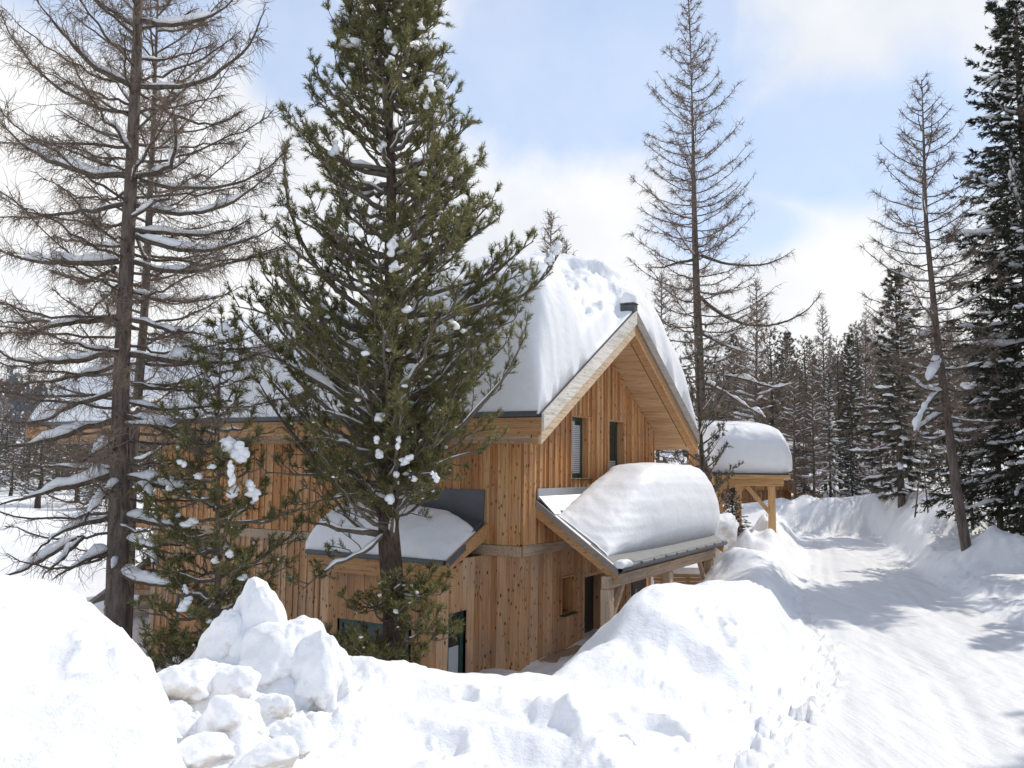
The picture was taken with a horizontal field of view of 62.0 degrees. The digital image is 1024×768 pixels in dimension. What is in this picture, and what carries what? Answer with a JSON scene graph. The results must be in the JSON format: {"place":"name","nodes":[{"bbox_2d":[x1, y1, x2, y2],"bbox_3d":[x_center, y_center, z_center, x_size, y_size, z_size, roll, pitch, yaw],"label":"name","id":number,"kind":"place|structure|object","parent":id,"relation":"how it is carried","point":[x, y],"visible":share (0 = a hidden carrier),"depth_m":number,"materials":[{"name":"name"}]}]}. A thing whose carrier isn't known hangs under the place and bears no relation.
{"place":"outdoors","nodes":[
{"label":"outdoors","id":0,"kind":"place"},
{"bbox_2d":[0,410,1023,671],"bbox_3d":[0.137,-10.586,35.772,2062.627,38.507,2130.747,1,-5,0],"label":"snow ground","id":1,"kind":"structure","parent":0,"point":[982,572],"depth_m":27.49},
{"bbox_2d":[0,401,13,453],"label":"larch tree","id":2,"kind":"object","parent":1,"relation":"on","point":[3,414],"visible":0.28,"depth_m":74.01,"materials":[{"name":"brown plant"}]},
{"bbox_2d":[0,440,17,488],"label":"spruce tree","id":3,"kind":"object","parent":1,"relation":"on","point":[6,469],"visible":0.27,"depth_m":49.93,"materials":[{"name":"green plant"}]},
{"bbox_2d":[0,414,21,461],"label":"spruce tree","id":4,"kind":"object","parent":1,"relation":"on","point":[6,437],"visible":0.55,"depth_m":65.76,"materials":[{"name":"green plant"}]},
{"bbox_2d":[0,452,33,495],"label":"stone pine","id":5,"kind":"object","parent":1,"relation":"on","point":[10,485],"visible":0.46,"depth_m":45.64,"materials":[{"name":"green plant"}]},
{"bbox_2d":[9,411,31,459],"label":"larch tree","id":6,"kind":"object","parent":1,"relation":"on","point":[21,439],"visible":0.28,"depth_m":61.68,"materials":[{"name":"brown plant"}]},
{"bbox_2d":[12,433,45,477],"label":"spruce tree","id":7,"kind":"object","parent":1,"relation":"on","point":[24,452],"visible":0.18,"depth_m":55.56,"materials":[{"name":"green plant"}]},
{"bbox_2d":[3,442,70,508],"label":"stone pine","id":8,"kind":"object","parent":1,"relation":"on","point":[37,502],"visible":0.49,"depth_m":41.55,"materials":[{"name":"green plant"}]},
{"bbox_2d":[27,442,76,490],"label":"stone pine","id":9,"kind":"object","parent":1,"relation":"on","point":[53,461],"visible":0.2,"depth_m":49.48,"materials":[{"name":"green plant"}]},
{"bbox_2d":[45,443,72,483],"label":"spruce tree","id":10,"kind":"object","parent":1,"relation":"on","point":[59,460],"visible":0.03,"depth_m":51.58,"materials":[{"name":"green plant"}]},
{"bbox_2d":[47,444,94,500],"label":"stone pine","id":11,"kind":"object","parent":1,"relation":"on","point":[76,491],"visible":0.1,"depth_m":43.52,"materials":[{"name":"green plant"}]},
{"bbox_2d":[76,461,107,508],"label":"spruce tree","id":12,"kind":"object","parent":1,"relation":"on","point":[83,495],"visible":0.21,"depth_m":40.56,"materials":[{"name":"green plant"}]},
{"bbox_2d":[88,556,151,611],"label":"shed","id":13,"kind":"structure","parent":1,"relation":"on","point":[99,597],"depth_m":25.44,"materials":[{"name":"brown wood"}]},
{"bbox_2d":[7,0,253,638],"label":"larch tree","id":14,"kind":"object","parent":1,"relation":"on","point":[134,450],"visible":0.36,"depth_m":18.08,"materials":[{"name":"brown plant"}]},
{"bbox_2d":[137,444,156,507],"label":"stone pine","id":15,"kind":"object","parent":1,"relation":"on","point":[140,496],"visible":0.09,"depth_m":39.58,"materials":[{"name":"green plant"}]},
{"bbox_2d":[25,302,727,672],"bbox_3d":[-4.043,3.182,23.670,17.770,9.785,10.095,-2,-6,30],"label":"chalet","id":16,"kind":"object","parent":1,"relation":"on","point":[537,578],"visible":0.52,"depth_m":18.31,"materials":[{"name":"brown wood"}]},
{"bbox_2d":[174,593,206,656],"bbox_3d":[-8.052,6.625,21.656,1.800,2.450,0.170,-2,-6,30],"label":"window","id":17,"kind":"structure","parent":16,"relation":"in","point":[181,595],"depth_m":22.11,"materials":[{"name":"black glass"}]},
{"bbox_2d":[30,251,697,428],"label":"roof snow","id":18,"kind":"structure","parent":16,"relation":"on","point":[578,319],"depth_m":19.00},
{"bbox_2d":[339,618,409,662],"bbox_3d":[-2.829,5.933,17.305,1.800,2.150,0.050,-2,-6,30],"label":"window","id":19,"kind":"structure","parent":16,"relation":"in","point":[342,622],"depth_m":17.46,"materials":[{"name":"black glass"}]},
{"bbox_2d":[305,502,474,560],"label":"snow","id":20,"kind":"structure","parent":16,"relation":"on","point":[445,535],"depth_m":17.16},
{"bbox_2d":[447,611,463,672],"bbox_3d":[-1.145,5.572,16.704,0.080,2.200,0.540,-2,-6,30],"label":"window","id":21,"kind":"structure","parent":16,"relation":"in","point":[455,648],"depth_m":16.81,"materials":[{"name":"black glass"}]},
{"bbox_2d":[559,574,578,616],"bbox_3d":[1.114,4.699,19.047,0.530,0.845,0.714,-2,-6,30],"label":"window","id":22,"kind":"structure","parent":16,"relation":"in","point":[566,583],"depth_m":19.26,"materials":[{"name":"brown glass"}]},
{"bbox_2d":[572,415,590,479],"bbox_3d":[1.498,1.475,19.752,0.340,1.465,1.060,-2,-6,30],"label":"window","id":23,"kind":"structure","parent":16,"relation":"in","point":[580,424],"depth_m":20.10,"materials":[{"name":"grey glass"}]},
{"bbox_2d":[584,571,604,637],"bbox_3d":[1.818,5.616,20.292,0.340,2.260,1.195,-2,-6,30],"label":"door","id":24,"kind":"structure","parent":16,"relation":"in","point":[592,580],"depth_m":20.75,"materials":[{"name":"wood"}]},
{"bbox_2d":[609,420,624,469],"bbox_3d":[2.548,1.652,21.677,0.258,1.430,1.002,-2,-6,30],"label":"window","id":25,"kind":"structure","parent":16,"relation":"in","point":[616,428],"depth_m":22.05,"materials":[{"name":"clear glass"}]},
{"bbox_2d":[614,559,632,568],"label":"gutter snow","id":26,"kind":"structure","parent":16,"relation":"on","point":[621,563],"depth_m":16.68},
{"bbox_2d":[620,292,636,302],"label":"ridge snow","id":27,"kind":"structure","parent":16,"relation":"on","point":[628,297],"depth_m":20.45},
{"bbox_2d":[631,578,645,596],"bbox_3d":[3.386,5.878,22.547,0.080,2.200,1.000,-2,-6,30],"label":"door","id":28,"kind":"structure","parent":16,"relation":"in","point":[636,586],"depth_m":22.48,"materials":[{"name":"metal"}]},
{"bbox_2d":[558,463,719,555],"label":"porch snow","id":29,"kind":"structure","parent":16,"relation":"on","point":[624,508],"depth_m":19.01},
{"bbox_2d":[0,575,825,767],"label":"snow bank","id":30,"kind":"structure","parent":1,"relation":"on","point":[716,674],"depth_m":6.34,"materials":[{"name":"snow"}]},
{"bbox_2d":[0,0,316,636],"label":"larch tree","id":31,"kind":"object","parent":30,"relation":"on","point":[122,572],"visible":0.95,"depth_m":13.45,"materials":[{"name":"brown plant"}]},
{"bbox_2d":[169,700,192,721],"bbox_3d":[-2.129,2.121,5.323,0.222,0.275,0.219,-1,-6,17],"label":"snow block","id":32,"kind":"object","parent":30,"relation":"on","point":[181,709],"depth_m":5.32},
{"bbox_2d":[157,661,214,704],"bbox_3d":[-2.158,1.980,5.570,0.444,0.332,0.422,1,-5,0],"label":"snow block","id":33,"kind":"object","parent":30,"relation":"on","point":[189,683],"depth_m":5.46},
{"bbox_2d":[176,711,200,737],"bbox_3d":[-1.924,2.093,5.107,0.276,0.246,0.211,1,-5,0],"label":"snow block","id":34,"kind":"object","parent":30,"relation":"on","point":[186,725],"depth_m":5.06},
{"bbox_2d":[180,658,217,669],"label":"snow block","id":35,"kind":"object","parent":30,"relation":"on","point":[212,664],"depth_m":5.83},
{"bbox_2d":[178,731,234,767],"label":"snow block","id":36,"kind":"object","parent":30,"relation":"on","point":[203,749],"depth_m":4.79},
{"bbox_2d":[193,609,241,661],"bbox_3d":[-2.047,1.986,6.190,0.511,0.712,0.349,4,-6,-33],"label":"snow block","id":37,"kind":"object","parent":30,"relation":"on","point":[220,634],"depth_m":6.09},
{"bbox_2d":[123,300,321,672],"bbox_3d":[-4.323,2.289,12.822,2.530,7.079,2.591,-2,-6,23],"label":"stone pine","id":38,"kind":"object","parent":30,"relation":"on","point":[239,452],"visible":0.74,"depth_m":12.57,"materials":[{"name":"green plant"}]},
{"bbox_2d":[196,694,269,735],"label":"snow block","id":39,"kind":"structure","parent":30,"relation":"on","point":[232,714],"depth_m":5.00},
{"bbox_2d":[209,665,260,698],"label":"snow block","id":40,"kind":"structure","parent":30,"relation":"on","point":[239,681],"depth_m":5.59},
{"bbox_2d":[229,577,287,656],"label":"snow block","id":41,"kind":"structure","parent":30,"relation":"on","point":[258,601],"depth_m":6.20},
{"bbox_2d":[228,735,298,767],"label":"snow block","id":42,"kind":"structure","parent":30,"relation":"on","point":[282,751],"depth_m":4.72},
{"bbox_2d":[254,693,295,721],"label":"snow block","id":43,"kind":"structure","parent":30,"relation":"on","point":[276,705],"depth_m":5.45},
{"bbox_2d":[239,615,326,686],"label":"snow block","id":44,"kind":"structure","parent":30,"relation":"on","point":[268,651],"depth_m":5.93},
{"bbox_2d":[267,717,311,755],"bbox_3d":[-1.376,2.195,5.198,0.298,0.296,0.278,1,-5,0],"label":"snow block","id":45,"kind":"object","parent":30,"relation":"on","point":[297,730],"depth_m":5.18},
{"bbox_2d":[291,629,351,712],"bbox_3d":[-1.349,2.079,5.925,0.501,0.728,0.464,3,-6,-19],"label":"snow block","id":46,"kind":"object","parent":30,"relation":"on","point":[321,671],"depth_m":5.84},
{"bbox_2d":[221,0,564,667],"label":"stone pine","id":47,"kind":"object","parent":30,"relation":"on","point":[406,437],"visible":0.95,"depth_m":14.10,"materials":[{"name":"green plant"}]},
{"bbox_2d":[617,733,645,751],"bbox_3d":[0.840,2.919,6.753,0.414,0.304,0.304,2,-6,-15],"label":"snow block","id":48,"kind":"object","parent":30,"relation":"on","point":[635,739],"depth_m":6.73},
{"bbox_2d":[0,339,1021,455],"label":"forest","id":49,"kind":"object","parent":1,"relation":"on","point":[17,407],"visible":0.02,"depth_m":133.17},
{"bbox_2d":[537,209,567,253],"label":"larch tree","id":50,"kind":"object","parent":1,"relation":"on","point":[550,221],"visible":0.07,"depth_m":45.76,"materials":[{"name":"grey plant"}]},
{"bbox_2d":[539,645,582,662],"bbox_3d":[1.259,6.094,18.347,0.460,0.630,2.030,-2,-6,30],"label":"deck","id":51,"kind":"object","parent":1,"relation":"on","point":[556,657],"visible":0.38,"depth_m":18.14,"materials":[{"name":"brown wood"}]},
{"bbox_2d":[561,238,577,255],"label":"larch tree","id":52,"kind":"object","parent":1,"relation":"on","point":[565,247],"visible":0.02,"depth_m":55.81,"materials":[{"name":"grey plant"}]},
{"bbox_2d":[649,269,686,463],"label":"larch tree","id":53,"kind":"object","parent":1,"relation":"on","point":[658,456],"visible":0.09,"depth_m":52.35,"materials":[{"name":"brown plant"}]},
{"bbox_2d":[652,574,701,584],"bbox_3d":[4.936,6.024,23.888,2.028,1.386,0.138,1,-5,0],"label":"plank fence","id":54,"kind":"object","parent":1,"relation":"on","point":[688,578],"visible":0.16,"depth_m":23.88,"materials":[{"name":"brown wood"}]},
{"bbox_2d":[672,567,699,573],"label":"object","id":55,"kind":"structure","parent":54,"relation":"on","point":[683,570],"depth_m":23.79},
{"bbox_2d":[662,316,743,567],"bbox_3d":[5.923,2.011,26.690,2.588,8.353,2.528,-2,-5,17],"label":"stone pine","id":56,"kind":"object","parent":1,"relation":"on","point":[701,428],"visible":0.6,"depth_m":26.71,"materials":[{"name":"green plant"}]},
{"bbox_2d":[705,364,730,420],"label":"larch tree","id":57,"kind":"object","parent":1,"relation":"on","point":[716,392],"visible":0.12,"depth_m":58.21,"materials":[{"name":"brown plant"}]},
{"bbox_2d":[707,355,732,419],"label":"stone pine","id":58,"kind":"object","parent":1,"relation":"on","point":[725,383],"visible":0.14,"depth_m":98.47,"materials":[{"name":"green plant"}]},
{"bbox_2d":[620,0,826,483],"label":"larch tree","id":59,"kind":"object","parent":1,"relation":"on","point":[697,298],"visible":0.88,"depth_m":33.34,"materials":[{"name":"brown plant"}]},
{"bbox_2d":[715,513,738,554],"bbox_3d":[5.740,4.440,25.034,1.954,1.341,1.503,1,-5,0],"label":"snow block","id":60,"kind":"object","parent":1,"relation":"on","point":[728,526],"depth_m":24.48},
{"bbox_2d":[714,333,750,420],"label":"spruce tree","id":61,"kind":"object","parent":1,"relation":"on","point":[731,341],"visible":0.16,"depth_m":96.50,"materials":[{"name":"green plant"}]},
{"bbox_2d":[720,488,750,534],"bbox_3d":[6.876,4.159,26.756,1.387,1.834,1.324,-1,-6,20],"label":"spruce tree","id":62,"kind":"object","parent":1,"relation":"on","point":[731,510],"visible":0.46,"depth_m":26.70,"materials":[{"name":"green plant"}]},
{"bbox_2d":[689,451,790,533],"bbox_3d":[7.824,4.138,30.165,2.530,4.754,4.780,1,-5,0],"label":"carport","id":63,"kind":"object","parent":1,"relation":"on","point":[740,481],"visible":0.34,"depth_m":28.21,"materials":[{"name":"wood"}]},
{"bbox_2d":[696,421,791,473],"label":"carport snow","id":64,"kind":"structure","parent":63,"relation":"on","point":[760,448],"depth_m":27.98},
{"bbox_2d":[729,344,754,418],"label":"larch tree","id":65,"kind":"object","parent":1,"relation":"on","point":[741,384],"visible":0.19,"depth_m":94.32,"materials":[{"name":"brown plant"}]},
{"bbox_2d":[681,450,822,503],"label":"cabin","id":66,"kind":"object","parent":1,"relation":"on","point":[785,492],"visible":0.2,"depth_m":43.64,"materials":[{"name":"brown wood"}]},
{"bbox_2d":[723,276,786,430],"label":"larch tree","id":67,"kind":"object","parent":1,"relation":"on","point":[757,364],"visible":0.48,"depth_m":48.04,"materials":[{"name":"brown plant"}]},
{"bbox_2d":[744,327,805,440],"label":"stone pine","id":68,"kind":"object","parent":1,"relation":"on","point":[771,366],"visible":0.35,"depth_m":49.98,"materials":[{"name":"green plant"}]},
{"bbox_2d":[765,331,802,441],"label":"spruce tree","id":69,"kind":"object","parent":1,"relation":"on","point":[787,335],"visible":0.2,"depth_m":88.73,"materials":[{"name":"green plant"}]},
{"bbox_2d":[774,337,797,440],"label":"larch tree","id":70,"kind":"object","parent":1,"relation":"on","point":[786,355],"visible":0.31,"depth_m":60.26,"materials":[{"name":"brown plant"}]},
{"bbox_2d":[777,363,822,443],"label":"stone pine","id":71,"kind":"object","parent":1,"relation":"on","point":[804,371],"visible":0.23,"depth_m":52.03,"materials":[{"name":"green plant"}]},
{"bbox_2d":[774,359,828,498],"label":"larch tree","id":72,"kind":"object","parent":1,"relation":"on","point":[791,420],"visible":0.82,"depth_m":40.92,"materials":[{"name":"brown plant"}]},
{"bbox_2d":[782,335,826,418],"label":"stone pine","id":73,"kind":"object","parent":1,"relation":"on","point":[799,363],"visible":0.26,"depth_m":86.57,"materials":[{"name":"green plant"}]},
{"bbox_2d":[790,410,820,497],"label":"spruce tree","id":74,"kind":"object","parent":1,"relation":"on","point":[804,488],"visible":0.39,"depth_m":42.73,"materials":[{"name":"green plant"}]},
{"bbox_2d":[795,340,820,429],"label":"larch tree","id":75,"kind":"object","parent":1,"relation":"on","point":[807,366],"visible":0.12,"depth_m":86.52,"materials":[{"name":"brown plant"}]},
{"bbox_2d":[802,360,826,437],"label":"spruce tree","id":76,"kind":"object","parent":1,"relation":"on","point":[813,375],"visible":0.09,"depth_m":84.15,"materials":[{"name":"green plant"}]},
{"bbox_2d":[790,360,842,496],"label":"larch tree","id":77,"kind":"object","parent":1,"relation":"on","point":[813,432],"visible":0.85,"depth_m":41.30,"materials":[{"name":"brown plant"}]},
{"bbox_2d":[802,304,855,492],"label":"larch tree","id":78,"kind":"object","parent":1,"relation":"on","point":[825,355],"visible":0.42,"depth_m":47.24,"materials":[{"name":"brown plant"}]},
{"bbox_2d":[811,372,847,496],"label":"spruce tree","id":79,"kind":"object","parent":1,"relation":"on","point":[834,454],"visible":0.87,"depth_m":42.83,"materials":[{"name":"green plant"}]},
{"bbox_2d":[818,338,844,461],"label":"larch tree","id":80,"kind":"object","parent":1,"relation":"on","point":[833,381],"visible":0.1,"depth_m":58.16,"materials":[{"name":"brown plant"}]},
{"bbox_2d":[816,335,859,488],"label":"stone pine","id":81,"kind":"object","parent":1,"relation":"on","point":[837,373],"visible":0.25,"depth_m":49.13,"materials":[{"name":"green plant"}]},
{"bbox_2d":[827,333,875,490],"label":"spruce tree","id":82,"kind":"object","parent":1,"relation":"on","point":[850,402],"visible":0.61,"depth_m":45.96,"materials":[{"name":"green plant"}]},
{"bbox_2d":[835,324,867,442],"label":"larch tree","id":83,"kind":"object","parent":1,"relation":"on","point":[855,353],"visible":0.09,"depth_m":80.52,"materials":[{"name":"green plant"}]},
{"bbox_2d":[836,432,868,496],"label":"spruce tree","id":84,"kind":"object","parent":1,"relation":"on","point":[852,477],"visible":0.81,"depth_m":43.74,"materials":[{"name":"green plant"}]},
{"bbox_2d":[833,320,880,438],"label":"stone pine","id":85,"kind":"object","parent":1,"relation":"on","point":[857,341],"visible":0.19,"depth_m":78.72,"materials":[{"name":"green plant"}]},
{"bbox_2d":[842,309,881,421],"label":"larch tree","id":86,"kind":"object","parent":1,"relation":"on","point":[867,316],"visible":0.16,"depth_m":78.86,"materials":[{"name":"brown plant"}]},
{"bbox_2d":[850,319,876,448],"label":"larch tree","id":87,"kind":"object","parent":1,"relation":"on","point":[862,358],"visible":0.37,"depth_m":55.34,"materials":[{"name":"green plant"}]},
{"bbox_2d":[857,319,886,424],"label":"larch tree","id":88,"kind":"object","parent":1,"relation":"on","point":[875,328],"visible":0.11,"depth_m":76.67,"materials":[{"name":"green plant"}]},
{"bbox_2d":[852,351,893,493],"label":"larch tree","id":89,"kind":"object","parent":1,"relation":"on","point":[866,397],"visible":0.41,"depth_m":42.07,"materials":[{"name":"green plant"}]},
{"bbox_2d":[859,362,896,483],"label":"larch tree","id":90,"kind":"object","parent":1,"relation":"on","point":[874,419],"visible":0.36,"depth_m":41.02,"materials":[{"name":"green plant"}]},
{"bbox_2d":[868,319,900,418],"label":"larch tree","id":91,"kind":"object","parent":1,"relation":"on","point":[894,326],"visible":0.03,"depth_m":75.02,"materials":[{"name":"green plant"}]},
{"bbox_2d":[868,340,923,466],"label":"spruce tree","id":92,"kind":"object","parent":1,"relation":"on","point":[892,385],"visible":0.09,"depth_m":50.02,"materials":[{"name":"green plant"}]},
{"bbox_2d":[838,266,962,507],"bbox_3d":[16.907,0.198,36.994,4.811,11.011,5.039,3,-6,-26],"label":"spruce tree","id":93,"kind":"object","parent":1,"relation":"on","point":[889,430],"visible":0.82,"depth_m":36.99,"materials":[{"name":"green plant"}]},
{"bbox_2d":[886,352,934,472],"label":"larch tree","id":94,"kind":"object","parent":1,"relation":"on","point":[906,415],"visible":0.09,"depth_m":47.13,"materials":[{"name":"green plant"}]},
{"bbox_2d":[910,432,928,517],"bbox_3d":[14.724,3.384,30.884,0.659,3.260,0.568,1,-5,0],"label":"sapling","id":95,"kind":"object","parent":1,"relation":"on","point":[917,495],"visible":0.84,"depth_m":30.80,"materials":[{"name":"brown plant"}]},
{"bbox_2d":[905,351,946,481],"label":"larch tree","id":96,"kind":"object","parent":1,"relation":"on","point":[924,453],"visible":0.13,"depth_m":45.09,"materials":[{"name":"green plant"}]},
{"bbox_2d":[919,461,934,512],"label":"sapling","id":97,"kind":"object","parent":1,"relation":"on","point":[926,489],"visible":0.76,"depth_m":29.81,"materials":[{"name":"brown plant"}]},
{"bbox_2d":[912,318,942,408],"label":"larch tree","id":98,"kind":"object","parent":1,"relation":"on","point":[931,340],"visible":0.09,"depth_m":68.63,"materials":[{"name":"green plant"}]},
{"bbox_2d":[927,447,948,500],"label":"sapling","id":99,"kind":"object","parent":1,"relation":"on","point":[937,467],"visible":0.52,"depth_m":28.87,"materials":[{"name":"brown plant"}]},
{"bbox_2d":[856,70,1021,550],"bbox_3d":[11.798,-2.114,23.818,3.904,13.989,4.307,3,-6,-23],"label":"larch tree","id":100,"kind":"object","parent":1,"relation":"on","point":[935,365],"visible":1,"depth_m":23.61,"materials":[{"name":"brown plant"}]},
{"bbox_2d":[921,310,967,483],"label":"tree","id":101,"kind":"object","parent":1,"relation":"on","point":[945,334],"visible":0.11,"depth_m":44.19,"materials":[{"name":"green plant"}]},
{"bbox_2d":[924,333,984,473],"bbox_3d":[18.781,1.309,36.107,2.391,7.163,2.338,3,-7,-21],"label":"tree","id":102,"kind":"object","parent":1,"relation":"on","point":[952,383],"visible":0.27,"depth_m":36.21,"materials":[{"name":"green plant"}]},
{"bbox_2d":[947,337,969,411],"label":"larch tree","id":103,"kind":"object","parent":1,"relation":"on","point":[961,365],"visible":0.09,"depth_m":64.23,"materials":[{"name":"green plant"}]},
{"bbox_2d":[911,0,1023,535],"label":"spruce tree","id":104,"kind":"object","parent":1,"relation":"on","point":[1009,167],"visible":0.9,"depth_m":26.02,"materials":[{"name":"green plant"}]},
{"bbox_2d":[962,341,982,416],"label":"larch tree","id":105,"kind":"object","parent":1,"relation":"on","point":[970,381],"visible":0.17,"depth_m":62.45,"materials":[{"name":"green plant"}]},
{"bbox_2d":[951,394,996,529],"bbox_3d":[14.514,2.530,26.788,1.498,4.509,1.486,-2,-6,26],"label":"spruce tree","id":106,"kind":"object","parent":1,"relation":"on","point":[977,466],"visible":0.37,"depth_m":26.77,"materials":[{"name":"green plant"}]},
{"bbox_2d":[961,320,1006,429],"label":"spruce tree","id":107,"kind":"object","parent":1,"relation":"on","point":[976,374],"visible":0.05,"depth_m":62.32,"materials":[{"name":"green plant"}]},
{"bbox_2d":[952,234,1023,528],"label":"spruce tree","id":108,"kind":"object","parent":1,"relation":"on","point":[968,386],"visible":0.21,"depth_m":26.45,"materials":[{"name":"green plant"}]},
{"bbox_2d":[0,0,1023,413],"label":"sky","id":109,"kind":"structure","parent":0,"point":[558,91],"materials":[{"name":"blue"}]},
{"bbox_2d":[747,511,1023,767],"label":"road","id":110,"kind":"structure","parent":0,"point":[922,671],"depth_m":12.24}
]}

